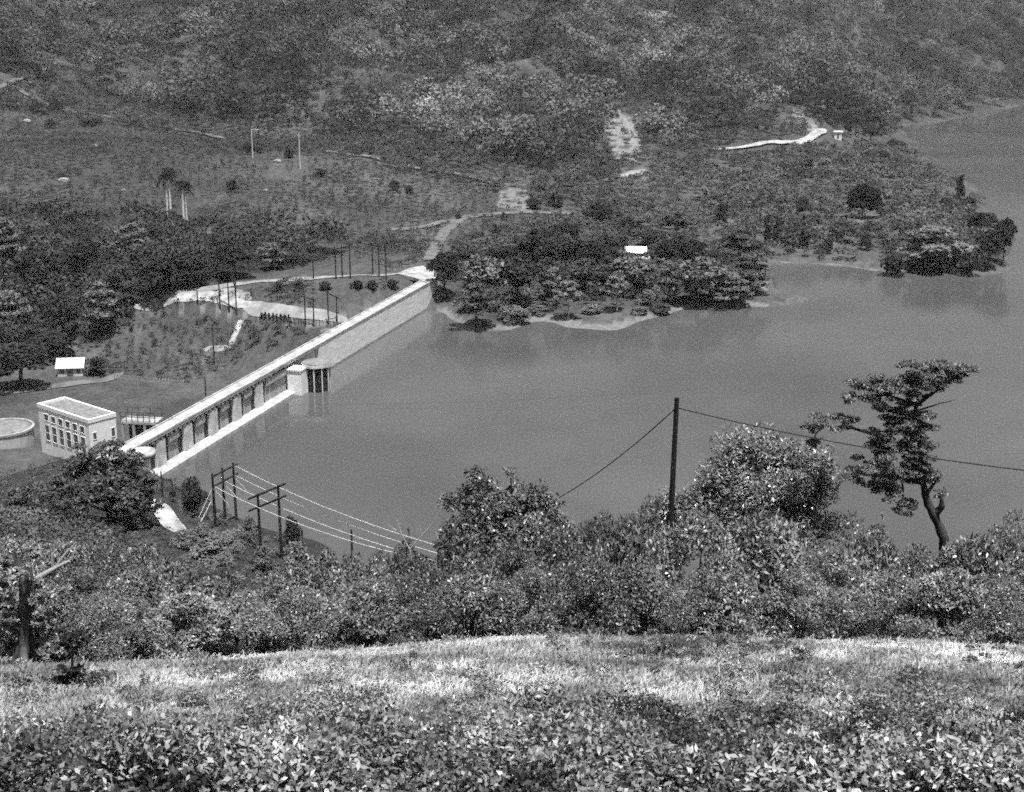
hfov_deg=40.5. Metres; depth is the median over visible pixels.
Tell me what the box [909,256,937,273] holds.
bush
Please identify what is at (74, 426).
window
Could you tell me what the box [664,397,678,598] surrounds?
utility pole
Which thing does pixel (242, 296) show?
terrace strip
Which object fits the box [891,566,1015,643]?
shrub
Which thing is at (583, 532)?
shrub
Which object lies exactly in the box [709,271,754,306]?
tree
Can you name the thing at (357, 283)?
bush
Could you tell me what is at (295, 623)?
shrub
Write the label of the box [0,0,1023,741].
ground
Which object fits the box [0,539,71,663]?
broken tree
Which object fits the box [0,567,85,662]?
shrub
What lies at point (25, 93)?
hill path
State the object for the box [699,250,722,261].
tree
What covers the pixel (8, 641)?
shrub
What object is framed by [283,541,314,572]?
bush
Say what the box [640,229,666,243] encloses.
tree
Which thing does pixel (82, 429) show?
window
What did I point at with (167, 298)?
access road
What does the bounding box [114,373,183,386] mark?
fence
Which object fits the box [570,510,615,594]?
shrub
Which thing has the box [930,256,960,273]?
bush
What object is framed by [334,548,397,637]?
shrub
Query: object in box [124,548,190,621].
shrub
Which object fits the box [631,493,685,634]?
shrub
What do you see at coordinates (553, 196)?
bush
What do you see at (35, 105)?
bush
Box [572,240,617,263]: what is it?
tree
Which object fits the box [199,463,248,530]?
pole gantry
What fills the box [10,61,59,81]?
hill path
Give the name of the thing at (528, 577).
shrub
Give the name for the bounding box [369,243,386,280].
pole gantry
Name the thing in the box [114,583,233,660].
shrub
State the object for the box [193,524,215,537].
bush
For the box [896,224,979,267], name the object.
tree
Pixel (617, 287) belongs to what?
tree
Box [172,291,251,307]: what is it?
terrace strip
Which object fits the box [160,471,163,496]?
utility pole
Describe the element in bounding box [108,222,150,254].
tree
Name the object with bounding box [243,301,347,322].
terrace strip
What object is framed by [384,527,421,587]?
shrub
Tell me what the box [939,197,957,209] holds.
bush
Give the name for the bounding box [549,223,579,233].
tree
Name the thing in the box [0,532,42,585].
shrub
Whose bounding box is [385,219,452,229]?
hill path
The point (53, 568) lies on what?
dead branches
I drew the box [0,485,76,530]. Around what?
leafy tree
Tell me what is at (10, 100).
bush
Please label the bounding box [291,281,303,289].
bush
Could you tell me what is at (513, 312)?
bush
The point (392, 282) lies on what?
bush
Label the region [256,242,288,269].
tree
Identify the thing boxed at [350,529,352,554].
mooring post
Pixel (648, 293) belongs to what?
bush
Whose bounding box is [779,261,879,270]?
shore path
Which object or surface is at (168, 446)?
dam
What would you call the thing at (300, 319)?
fence
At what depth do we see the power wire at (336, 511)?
189.24 m
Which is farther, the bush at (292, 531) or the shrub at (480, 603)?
the bush at (292, 531)
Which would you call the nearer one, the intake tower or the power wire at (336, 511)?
the power wire at (336, 511)
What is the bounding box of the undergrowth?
[0,457,295,645]
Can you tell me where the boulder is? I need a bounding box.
[57,177,69,182]
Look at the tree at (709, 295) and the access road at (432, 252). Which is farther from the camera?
the access road at (432, 252)
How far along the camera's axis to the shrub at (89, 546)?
112.98 m
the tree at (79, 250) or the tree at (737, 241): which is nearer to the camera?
the tree at (79, 250)
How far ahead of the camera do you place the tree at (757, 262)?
380.56 m
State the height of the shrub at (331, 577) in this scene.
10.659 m
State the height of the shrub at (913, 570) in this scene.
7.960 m
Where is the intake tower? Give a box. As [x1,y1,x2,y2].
[287,358,330,395]
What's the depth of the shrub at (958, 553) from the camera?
49.53 m
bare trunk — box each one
[251,129,258,158]
[298,133,300,168]
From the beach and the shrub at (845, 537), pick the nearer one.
the shrub at (845, 537)
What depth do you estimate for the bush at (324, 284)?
368.16 m
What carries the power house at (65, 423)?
on the ground at (122, 394)
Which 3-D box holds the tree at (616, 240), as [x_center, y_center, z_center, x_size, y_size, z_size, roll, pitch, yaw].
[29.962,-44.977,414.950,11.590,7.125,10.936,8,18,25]
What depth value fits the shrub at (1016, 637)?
40.87 m
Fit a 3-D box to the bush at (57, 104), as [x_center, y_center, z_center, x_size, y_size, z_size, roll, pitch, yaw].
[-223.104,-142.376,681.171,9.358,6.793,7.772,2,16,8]
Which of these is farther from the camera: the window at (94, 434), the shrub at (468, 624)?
the window at (94, 434)
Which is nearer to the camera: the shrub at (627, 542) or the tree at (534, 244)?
the shrub at (627, 542)
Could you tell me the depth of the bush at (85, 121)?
648.84 m
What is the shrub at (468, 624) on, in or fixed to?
on the ground at (122, 394)
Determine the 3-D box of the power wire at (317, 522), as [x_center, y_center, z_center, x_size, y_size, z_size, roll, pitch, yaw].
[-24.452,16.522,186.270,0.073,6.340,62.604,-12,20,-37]
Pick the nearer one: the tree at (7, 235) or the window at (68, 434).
the window at (68, 434)
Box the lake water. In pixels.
[164,105,1023,635]
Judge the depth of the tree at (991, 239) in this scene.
417.04 m
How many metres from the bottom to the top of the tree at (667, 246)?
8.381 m
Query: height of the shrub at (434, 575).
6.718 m
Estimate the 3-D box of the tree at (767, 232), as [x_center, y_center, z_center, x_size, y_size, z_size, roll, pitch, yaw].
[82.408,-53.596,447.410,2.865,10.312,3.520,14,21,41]
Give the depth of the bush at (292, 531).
200.78 m
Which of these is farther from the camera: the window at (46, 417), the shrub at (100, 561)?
the window at (46, 417)
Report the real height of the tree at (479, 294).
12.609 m
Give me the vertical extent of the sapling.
1.974 m
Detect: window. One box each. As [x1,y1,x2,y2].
[43,413,48,421]
[44,424,50,441]
[50,416,55,423]
[51,426,57,443]
[57,418,62,426]
[59,429,64,446]
[65,420,70,428]
[66,431,71,448]
[72,423,77,431]
[73,433,79,451]
[79,425,84,433]
[80,436,86,452]
[92,432,96,439]
[111,427,115,436]
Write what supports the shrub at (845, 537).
on the ground at (122, 394)
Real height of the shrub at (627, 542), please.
10.028 m
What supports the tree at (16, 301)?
on the ground at (122, 394)
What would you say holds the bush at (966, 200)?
on the ground at (122, 394)
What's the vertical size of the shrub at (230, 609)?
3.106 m
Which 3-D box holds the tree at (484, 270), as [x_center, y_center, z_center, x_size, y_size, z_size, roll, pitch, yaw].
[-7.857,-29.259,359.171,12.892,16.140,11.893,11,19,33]
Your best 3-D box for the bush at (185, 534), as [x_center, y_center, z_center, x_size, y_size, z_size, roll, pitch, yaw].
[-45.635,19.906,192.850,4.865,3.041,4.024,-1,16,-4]
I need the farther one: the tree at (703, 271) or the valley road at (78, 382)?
the tree at (703, 271)
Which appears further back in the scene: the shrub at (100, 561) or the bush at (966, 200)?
the bush at (966, 200)
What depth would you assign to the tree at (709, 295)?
375.66 m
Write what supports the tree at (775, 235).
on the ground at (122, 394)
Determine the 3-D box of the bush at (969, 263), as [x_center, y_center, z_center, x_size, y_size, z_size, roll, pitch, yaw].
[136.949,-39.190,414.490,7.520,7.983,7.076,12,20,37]
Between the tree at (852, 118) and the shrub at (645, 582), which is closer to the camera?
the shrub at (645, 582)
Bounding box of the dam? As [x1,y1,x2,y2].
[96,277,438,477]
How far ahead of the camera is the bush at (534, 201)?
483.10 m
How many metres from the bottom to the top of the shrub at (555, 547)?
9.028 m
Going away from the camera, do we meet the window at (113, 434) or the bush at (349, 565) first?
the bush at (349, 565)
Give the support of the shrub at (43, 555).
on the ground at (122, 394)
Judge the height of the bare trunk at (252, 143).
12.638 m
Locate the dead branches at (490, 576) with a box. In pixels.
[486,555,496,594]
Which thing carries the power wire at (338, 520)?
attached to the pole gantry at (223, 494)
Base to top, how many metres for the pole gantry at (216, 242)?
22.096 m
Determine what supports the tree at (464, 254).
on the ground at (122, 394)
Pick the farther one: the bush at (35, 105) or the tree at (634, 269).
the bush at (35, 105)
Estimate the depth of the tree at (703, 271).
368.24 m
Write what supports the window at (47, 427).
in the power house at (65, 423)
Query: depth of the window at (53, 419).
275.17 m
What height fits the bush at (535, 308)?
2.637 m
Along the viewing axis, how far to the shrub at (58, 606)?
40.24 m
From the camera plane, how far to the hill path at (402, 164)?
548.45 m
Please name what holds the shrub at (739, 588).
on the ground at (122, 394)
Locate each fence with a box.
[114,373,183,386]
[255,317,337,326]
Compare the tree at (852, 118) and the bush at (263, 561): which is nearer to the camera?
the bush at (263, 561)
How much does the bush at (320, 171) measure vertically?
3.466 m
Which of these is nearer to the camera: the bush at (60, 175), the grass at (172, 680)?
the grass at (172, 680)
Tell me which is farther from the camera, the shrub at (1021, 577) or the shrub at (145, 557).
the shrub at (145, 557)
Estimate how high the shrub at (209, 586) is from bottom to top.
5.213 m
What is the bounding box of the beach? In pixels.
[981,97,1007,100]
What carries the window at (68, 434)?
in the power house at (65, 423)
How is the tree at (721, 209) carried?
on the ground at (122, 394)
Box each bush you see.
[4,98,14,107]
[29,102,50,112]
[44,119,59,126]
[47,99,65,110]
[58,173,67,178]
[78,118,96,125]
[84,356,106,374]
[93,118,101,123]
[167,528,201,547]
[180,476,210,515]
[188,536,234,565]
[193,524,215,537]
[220,534,241,553]
[226,178,239,191]
[233,531,256,545]
[238,143,255,153]
[243,515,257,533]
[251,543,284,575]
[255,145,263,152]
[272,282,284,289]
[282,515,303,549]
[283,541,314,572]
[284,148,294,157]
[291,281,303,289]
[310,547,339,573]
[312,168,326,175]
[319,281,332,289]
[339,551,370,586]
[349,280,362,287]
[365,280,378,287]
[387,180,399,189]
[387,279,399,286]
[404,185,413,192]
[497,304,531,323]
[526,197,541,208]
[526,304,547,314]
[545,193,563,206]
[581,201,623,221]
[581,303,604,313]
[629,306,648,314]
[634,289,655,304]
[636,421,849,592]
[647,303,670,313]
[772,158,795,171]
[787,224,816,242]
[792,196,809,212]
[795,156,813,174]
[811,158,835,174]
[820,238,833,251]
[858,231,873,249]
[878,152,889,158]
[879,253,908,276]
[884,138,903,149]
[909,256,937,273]
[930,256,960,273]
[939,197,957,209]
[958,252,984,275]
[959,196,977,209]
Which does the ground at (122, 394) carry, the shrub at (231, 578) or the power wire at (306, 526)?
the shrub at (231, 578)
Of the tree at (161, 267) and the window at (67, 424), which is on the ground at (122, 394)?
the tree at (161, 267)
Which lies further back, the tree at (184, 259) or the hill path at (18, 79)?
the hill path at (18, 79)
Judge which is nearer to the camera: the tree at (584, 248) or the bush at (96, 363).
the bush at (96, 363)
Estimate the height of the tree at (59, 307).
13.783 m
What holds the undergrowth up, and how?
on the ground at (122, 394)
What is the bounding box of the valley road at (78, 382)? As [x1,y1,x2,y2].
[0,372,122,394]
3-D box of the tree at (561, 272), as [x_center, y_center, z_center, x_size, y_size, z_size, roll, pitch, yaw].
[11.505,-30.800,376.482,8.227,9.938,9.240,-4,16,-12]
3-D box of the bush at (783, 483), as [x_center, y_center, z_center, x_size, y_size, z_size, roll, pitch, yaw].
[10.317,9.103,61.349,8.970,16.175,6.197,-8,18,-27]
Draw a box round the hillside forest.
[0,0,1023,155]
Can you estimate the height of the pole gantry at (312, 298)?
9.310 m
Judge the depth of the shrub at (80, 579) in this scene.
45.60 m
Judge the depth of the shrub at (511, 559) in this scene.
47.27 m
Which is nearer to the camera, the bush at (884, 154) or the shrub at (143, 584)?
the shrub at (143, 584)
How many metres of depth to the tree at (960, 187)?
545.92 m
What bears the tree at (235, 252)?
on the ground at (122, 394)
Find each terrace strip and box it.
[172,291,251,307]
[213,288,251,300]
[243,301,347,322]
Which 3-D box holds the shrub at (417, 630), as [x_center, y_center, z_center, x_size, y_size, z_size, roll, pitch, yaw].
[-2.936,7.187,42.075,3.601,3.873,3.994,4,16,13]
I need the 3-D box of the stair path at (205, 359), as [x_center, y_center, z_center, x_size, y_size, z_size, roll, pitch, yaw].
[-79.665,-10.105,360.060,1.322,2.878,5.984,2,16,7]
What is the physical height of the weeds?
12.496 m
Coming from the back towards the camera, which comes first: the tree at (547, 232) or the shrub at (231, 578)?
the tree at (547, 232)
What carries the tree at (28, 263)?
on the ground at (122, 394)
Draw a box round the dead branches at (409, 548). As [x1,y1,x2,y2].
[388,513,437,566]
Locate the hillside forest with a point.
(667, 71)
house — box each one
[36,397,116,458]
[622,246,646,256]
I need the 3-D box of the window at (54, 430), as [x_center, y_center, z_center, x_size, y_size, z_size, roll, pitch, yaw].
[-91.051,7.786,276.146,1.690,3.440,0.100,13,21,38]
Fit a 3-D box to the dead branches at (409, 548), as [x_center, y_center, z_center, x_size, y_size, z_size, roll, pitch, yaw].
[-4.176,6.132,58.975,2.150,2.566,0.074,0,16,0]
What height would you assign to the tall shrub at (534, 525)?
12.389 m
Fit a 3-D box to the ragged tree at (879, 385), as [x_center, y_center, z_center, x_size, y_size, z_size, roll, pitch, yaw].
[15.722,7.239,58.883,8.006,18.225,2.640,-5,17,-17]
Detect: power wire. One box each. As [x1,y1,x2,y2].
[216,487,420,558]
[225,481,430,559]
[235,475,435,552]
[236,466,433,544]
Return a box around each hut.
[55,357,86,376]
[832,131,842,140]
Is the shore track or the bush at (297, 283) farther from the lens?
the bush at (297, 283)
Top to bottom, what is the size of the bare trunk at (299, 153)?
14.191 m
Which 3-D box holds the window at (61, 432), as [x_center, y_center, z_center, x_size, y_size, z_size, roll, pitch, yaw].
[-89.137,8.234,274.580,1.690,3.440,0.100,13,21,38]
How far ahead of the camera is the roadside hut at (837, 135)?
691.62 m
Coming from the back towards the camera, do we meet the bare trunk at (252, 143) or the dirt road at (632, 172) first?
the dirt road at (632, 172)
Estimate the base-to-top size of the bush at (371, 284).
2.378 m
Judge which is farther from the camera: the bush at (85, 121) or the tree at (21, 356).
the bush at (85, 121)
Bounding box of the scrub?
[0,55,1008,379]
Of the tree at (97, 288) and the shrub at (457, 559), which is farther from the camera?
the tree at (97, 288)
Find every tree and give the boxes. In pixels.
[0,216,25,267]
[0,289,35,341]
[0,341,51,388]
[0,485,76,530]
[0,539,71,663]
[12,250,62,297]
[26,332,76,358]
[32,438,164,533]
[39,293,78,332]
[64,238,105,288]
[80,280,116,332]
[105,264,145,310]
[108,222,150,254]
[136,253,179,298]
[156,171,175,215]
[159,167,177,208]
[169,248,209,287]
[171,180,191,217]
[174,182,193,219]
[212,241,256,277]
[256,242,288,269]
[426,251,459,298]
[450,282,499,328]
[456,249,481,259]
[459,252,507,310]
[485,245,518,261]
[489,254,543,306]
[512,234,555,260]
[528,228,559,238]
[538,265,567,293]
[538,266,561,304]
[545,236,576,257]
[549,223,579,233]
[553,280,584,318]
[566,258,607,295]
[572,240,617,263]
[593,234,629,256]
[596,266,622,294]
[600,270,628,311]
[611,256,655,296]
[616,218,644,233]
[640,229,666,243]
[650,239,683,259]
[653,259,686,304]
[658,211,694,236]
[670,237,707,258]
[677,256,725,307]
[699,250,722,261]
[700,276,727,298]
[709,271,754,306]
[712,203,728,221]
[716,226,764,262]
[726,253,773,290]
[763,214,771,243]
[771,214,781,242]
[798,358,981,640]
[839,113,864,131]
[846,183,882,217]
[863,125,883,139]
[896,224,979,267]
[955,174,965,198]
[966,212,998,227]
[974,228,1003,269]
[994,216,1018,266]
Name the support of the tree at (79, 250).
on the ground at (122, 394)
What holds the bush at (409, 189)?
on the ground at (122, 394)
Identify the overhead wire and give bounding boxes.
[486,410,673,524]
[678,408,1023,470]
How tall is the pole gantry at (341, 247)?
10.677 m
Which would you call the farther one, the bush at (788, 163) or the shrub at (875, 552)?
the bush at (788, 163)
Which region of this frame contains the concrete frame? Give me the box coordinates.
[119,406,163,441]
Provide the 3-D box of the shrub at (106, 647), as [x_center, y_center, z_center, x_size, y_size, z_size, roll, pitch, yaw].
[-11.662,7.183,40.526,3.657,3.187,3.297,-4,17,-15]
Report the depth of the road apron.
380.75 m
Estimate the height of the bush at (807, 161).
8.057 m
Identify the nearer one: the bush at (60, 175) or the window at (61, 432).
the window at (61, 432)
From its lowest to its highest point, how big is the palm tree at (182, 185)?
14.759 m
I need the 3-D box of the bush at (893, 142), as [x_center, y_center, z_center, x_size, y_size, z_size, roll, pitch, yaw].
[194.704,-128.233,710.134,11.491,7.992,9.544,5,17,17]
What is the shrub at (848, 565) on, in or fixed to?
on the ground at (122, 394)
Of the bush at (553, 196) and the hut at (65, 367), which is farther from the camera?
the bush at (553, 196)
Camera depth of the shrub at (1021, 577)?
50.59 m
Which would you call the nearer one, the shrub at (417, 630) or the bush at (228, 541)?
the shrub at (417, 630)
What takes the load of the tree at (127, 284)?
on the ground at (122, 394)
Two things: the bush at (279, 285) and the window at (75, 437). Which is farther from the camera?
the bush at (279, 285)
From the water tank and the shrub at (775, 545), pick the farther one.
the water tank
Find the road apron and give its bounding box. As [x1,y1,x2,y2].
[397,266,433,282]
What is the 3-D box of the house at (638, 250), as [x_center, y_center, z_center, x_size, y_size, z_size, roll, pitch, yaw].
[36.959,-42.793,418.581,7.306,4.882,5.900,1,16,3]
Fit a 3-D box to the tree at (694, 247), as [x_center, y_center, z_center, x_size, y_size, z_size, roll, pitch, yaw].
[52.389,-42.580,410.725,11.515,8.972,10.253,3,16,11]
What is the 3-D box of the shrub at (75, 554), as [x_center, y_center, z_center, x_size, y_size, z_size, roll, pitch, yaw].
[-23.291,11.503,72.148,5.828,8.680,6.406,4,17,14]
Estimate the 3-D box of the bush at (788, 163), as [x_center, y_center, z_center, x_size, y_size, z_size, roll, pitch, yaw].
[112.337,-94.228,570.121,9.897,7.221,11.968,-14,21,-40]
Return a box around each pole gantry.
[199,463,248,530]
[214,233,236,315]
[248,483,286,559]
[300,294,315,326]
[326,291,339,323]
[331,244,352,278]
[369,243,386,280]
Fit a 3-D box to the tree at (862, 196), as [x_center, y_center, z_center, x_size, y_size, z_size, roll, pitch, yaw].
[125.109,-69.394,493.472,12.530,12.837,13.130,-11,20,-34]
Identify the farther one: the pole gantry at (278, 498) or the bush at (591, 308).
the bush at (591, 308)
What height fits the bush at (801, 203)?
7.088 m
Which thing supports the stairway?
on the ground at (122, 394)
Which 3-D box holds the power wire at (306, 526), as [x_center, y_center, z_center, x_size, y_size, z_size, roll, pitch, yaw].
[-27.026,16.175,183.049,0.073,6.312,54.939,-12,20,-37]
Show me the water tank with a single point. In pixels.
(17, 433)
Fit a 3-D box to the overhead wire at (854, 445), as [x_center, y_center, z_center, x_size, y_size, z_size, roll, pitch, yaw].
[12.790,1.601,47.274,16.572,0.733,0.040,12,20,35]
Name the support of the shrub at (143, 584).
on the ground at (122, 394)
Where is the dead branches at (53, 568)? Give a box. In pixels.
[35,544,74,578]
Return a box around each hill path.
[0,83,223,137]
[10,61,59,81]
[325,150,489,181]
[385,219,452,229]
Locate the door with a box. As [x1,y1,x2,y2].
[67,369,72,376]
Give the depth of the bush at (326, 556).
191.03 m
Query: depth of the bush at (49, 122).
636.16 m
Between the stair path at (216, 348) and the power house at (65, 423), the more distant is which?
the stair path at (216, 348)
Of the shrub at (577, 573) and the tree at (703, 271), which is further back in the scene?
the tree at (703, 271)
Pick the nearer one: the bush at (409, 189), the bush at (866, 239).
the bush at (866, 239)
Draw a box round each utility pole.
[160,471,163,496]
[169,480,175,502]
[204,326,220,363]
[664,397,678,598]
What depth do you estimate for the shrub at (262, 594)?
46.36 m
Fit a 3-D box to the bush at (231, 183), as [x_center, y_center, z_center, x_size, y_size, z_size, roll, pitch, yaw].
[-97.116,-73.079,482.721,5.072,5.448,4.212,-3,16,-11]
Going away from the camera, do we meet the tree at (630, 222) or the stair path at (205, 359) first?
the stair path at (205, 359)
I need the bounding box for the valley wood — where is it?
[0,196,349,345]
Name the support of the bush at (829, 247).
on the ground at (122, 394)
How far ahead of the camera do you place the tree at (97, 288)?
364.73 m
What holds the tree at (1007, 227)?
on the ground at (122, 394)
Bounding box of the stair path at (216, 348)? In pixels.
[203,345,231,351]
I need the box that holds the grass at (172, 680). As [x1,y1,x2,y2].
[0,629,1023,772]
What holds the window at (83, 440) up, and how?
in the power house at (65, 423)
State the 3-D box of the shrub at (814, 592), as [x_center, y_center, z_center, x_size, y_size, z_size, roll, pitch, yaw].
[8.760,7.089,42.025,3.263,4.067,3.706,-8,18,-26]
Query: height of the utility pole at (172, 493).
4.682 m
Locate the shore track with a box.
[151,499,186,531]
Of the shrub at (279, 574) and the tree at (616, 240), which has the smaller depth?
the shrub at (279, 574)
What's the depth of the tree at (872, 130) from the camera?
723.49 m
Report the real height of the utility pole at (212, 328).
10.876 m
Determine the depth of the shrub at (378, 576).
47.52 m
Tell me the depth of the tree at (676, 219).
439.31 m
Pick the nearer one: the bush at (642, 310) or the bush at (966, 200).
the bush at (642, 310)
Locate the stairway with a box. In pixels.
[229,320,243,346]
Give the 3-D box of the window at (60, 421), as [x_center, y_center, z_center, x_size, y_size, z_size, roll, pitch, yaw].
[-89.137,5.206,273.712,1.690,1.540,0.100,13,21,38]
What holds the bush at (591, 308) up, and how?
on the ground at (122, 394)
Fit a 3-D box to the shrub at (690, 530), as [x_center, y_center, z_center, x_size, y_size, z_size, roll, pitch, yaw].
[6.283,8.228,48.666,5.806,8.910,5.447,-1,16,-2]
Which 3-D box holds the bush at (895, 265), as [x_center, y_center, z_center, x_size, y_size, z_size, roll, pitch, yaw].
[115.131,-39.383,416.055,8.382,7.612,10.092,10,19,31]
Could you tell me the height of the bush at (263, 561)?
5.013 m
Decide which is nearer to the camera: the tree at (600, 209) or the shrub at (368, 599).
the shrub at (368, 599)
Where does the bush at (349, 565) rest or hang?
on the ground at (122, 394)
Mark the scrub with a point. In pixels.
(896, 207)
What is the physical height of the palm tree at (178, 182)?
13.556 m
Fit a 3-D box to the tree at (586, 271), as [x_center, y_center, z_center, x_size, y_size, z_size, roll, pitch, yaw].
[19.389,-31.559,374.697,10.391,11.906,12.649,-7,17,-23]
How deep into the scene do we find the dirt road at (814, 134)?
665.05 m
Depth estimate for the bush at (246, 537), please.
203.13 m
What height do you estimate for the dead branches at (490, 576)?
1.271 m
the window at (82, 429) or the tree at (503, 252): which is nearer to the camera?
the window at (82, 429)
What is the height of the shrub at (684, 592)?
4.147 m
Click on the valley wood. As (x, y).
(175, 235)
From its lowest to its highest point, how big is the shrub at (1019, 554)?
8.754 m
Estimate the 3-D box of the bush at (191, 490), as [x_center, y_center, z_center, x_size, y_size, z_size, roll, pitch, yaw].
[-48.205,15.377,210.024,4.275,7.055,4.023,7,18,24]
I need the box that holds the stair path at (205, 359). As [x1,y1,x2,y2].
[201,351,209,364]
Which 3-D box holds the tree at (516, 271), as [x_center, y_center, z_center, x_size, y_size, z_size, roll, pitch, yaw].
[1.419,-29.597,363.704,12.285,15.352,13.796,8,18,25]
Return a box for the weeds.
[0,631,1023,791]
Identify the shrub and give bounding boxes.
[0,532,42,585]
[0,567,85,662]
[0,582,106,664]
[0,588,46,664]
[8,538,59,578]
[26,537,112,632]
[35,564,134,661]
[46,591,176,662]
[65,542,158,630]
[69,537,120,605]
[81,566,210,661]
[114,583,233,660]
[115,542,166,599]
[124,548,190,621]
[150,572,280,656]
[189,589,298,657]
[191,565,258,654]
[207,571,320,656]
[239,568,311,632]
[243,585,359,653]
[254,553,368,652]
[301,561,350,648]
[304,576,415,650]
[324,561,414,646]
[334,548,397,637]
[363,552,476,647]
[364,569,476,647]
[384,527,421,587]
[409,514,506,636]
[410,566,538,640]
[420,463,575,583]
[441,584,484,635]
[462,537,569,635]
[472,566,583,637]
[507,521,602,634]
[528,555,650,636]
[541,519,629,634]
[565,512,668,634]
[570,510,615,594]
[587,562,705,635]
[626,507,761,635]
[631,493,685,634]
[632,566,755,636]
[690,564,797,639]
[694,508,841,635]
[744,566,859,639]
[776,547,897,639]
[783,510,894,638]
[817,569,945,640]
[830,512,927,627]
[863,542,966,639]
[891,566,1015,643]
[931,532,1023,642]
[935,573,1023,644]
[947,507,1023,626]
[953,535,1023,643]
[959,543,1023,639]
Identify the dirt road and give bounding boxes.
[617,169,646,176]
[713,128,826,148]
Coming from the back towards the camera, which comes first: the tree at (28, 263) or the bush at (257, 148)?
the bush at (257, 148)
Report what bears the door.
in the hut at (65, 367)
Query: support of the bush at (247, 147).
on the ground at (122, 394)
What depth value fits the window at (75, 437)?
271.43 m
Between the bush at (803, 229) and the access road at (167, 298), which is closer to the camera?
the access road at (167, 298)
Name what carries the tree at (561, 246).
on the ground at (122, 394)
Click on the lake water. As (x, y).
(358, 441)
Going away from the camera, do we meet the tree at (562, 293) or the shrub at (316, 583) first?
the shrub at (316, 583)
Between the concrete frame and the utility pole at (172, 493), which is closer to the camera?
the utility pole at (172, 493)
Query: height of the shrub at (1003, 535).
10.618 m
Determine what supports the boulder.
on the ground at (122, 394)
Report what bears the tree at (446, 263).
on the ground at (122, 394)
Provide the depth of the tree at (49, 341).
357.66 m
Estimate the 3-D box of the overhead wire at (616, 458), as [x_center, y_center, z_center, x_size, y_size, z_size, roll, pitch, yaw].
[2.168,3.960,66.152,0.042,14.528,26.279,-5,17,-17]
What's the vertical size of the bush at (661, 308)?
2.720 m
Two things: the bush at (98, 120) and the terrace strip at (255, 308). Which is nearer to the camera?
the terrace strip at (255, 308)
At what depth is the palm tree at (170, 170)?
458.12 m
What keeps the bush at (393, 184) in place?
on the ground at (122, 394)
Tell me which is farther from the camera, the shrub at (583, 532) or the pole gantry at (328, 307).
the pole gantry at (328, 307)
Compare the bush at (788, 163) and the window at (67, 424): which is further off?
the bush at (788, 163)
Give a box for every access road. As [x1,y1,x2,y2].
[133,273,396,310]
[422,211,570,259]
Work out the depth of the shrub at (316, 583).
46.49 m
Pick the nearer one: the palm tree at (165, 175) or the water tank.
the water tank
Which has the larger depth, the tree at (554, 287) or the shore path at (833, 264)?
the shore path at (833, 264)
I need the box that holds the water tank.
[0,418,35,448]
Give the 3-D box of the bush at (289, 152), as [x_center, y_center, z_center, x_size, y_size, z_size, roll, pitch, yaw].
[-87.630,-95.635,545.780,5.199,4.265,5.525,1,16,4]
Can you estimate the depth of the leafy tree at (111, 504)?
195.84 m
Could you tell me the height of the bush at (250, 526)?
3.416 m
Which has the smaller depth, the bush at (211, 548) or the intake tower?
the bush at (211, 548)
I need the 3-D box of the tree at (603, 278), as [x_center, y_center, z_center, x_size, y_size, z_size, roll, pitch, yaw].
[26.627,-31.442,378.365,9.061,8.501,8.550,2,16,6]
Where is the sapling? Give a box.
[52,627,91,687]
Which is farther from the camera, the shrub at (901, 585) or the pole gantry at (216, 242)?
the pole gantry at (216, 242)
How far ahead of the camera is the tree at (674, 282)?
368.87 m
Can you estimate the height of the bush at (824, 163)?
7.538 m

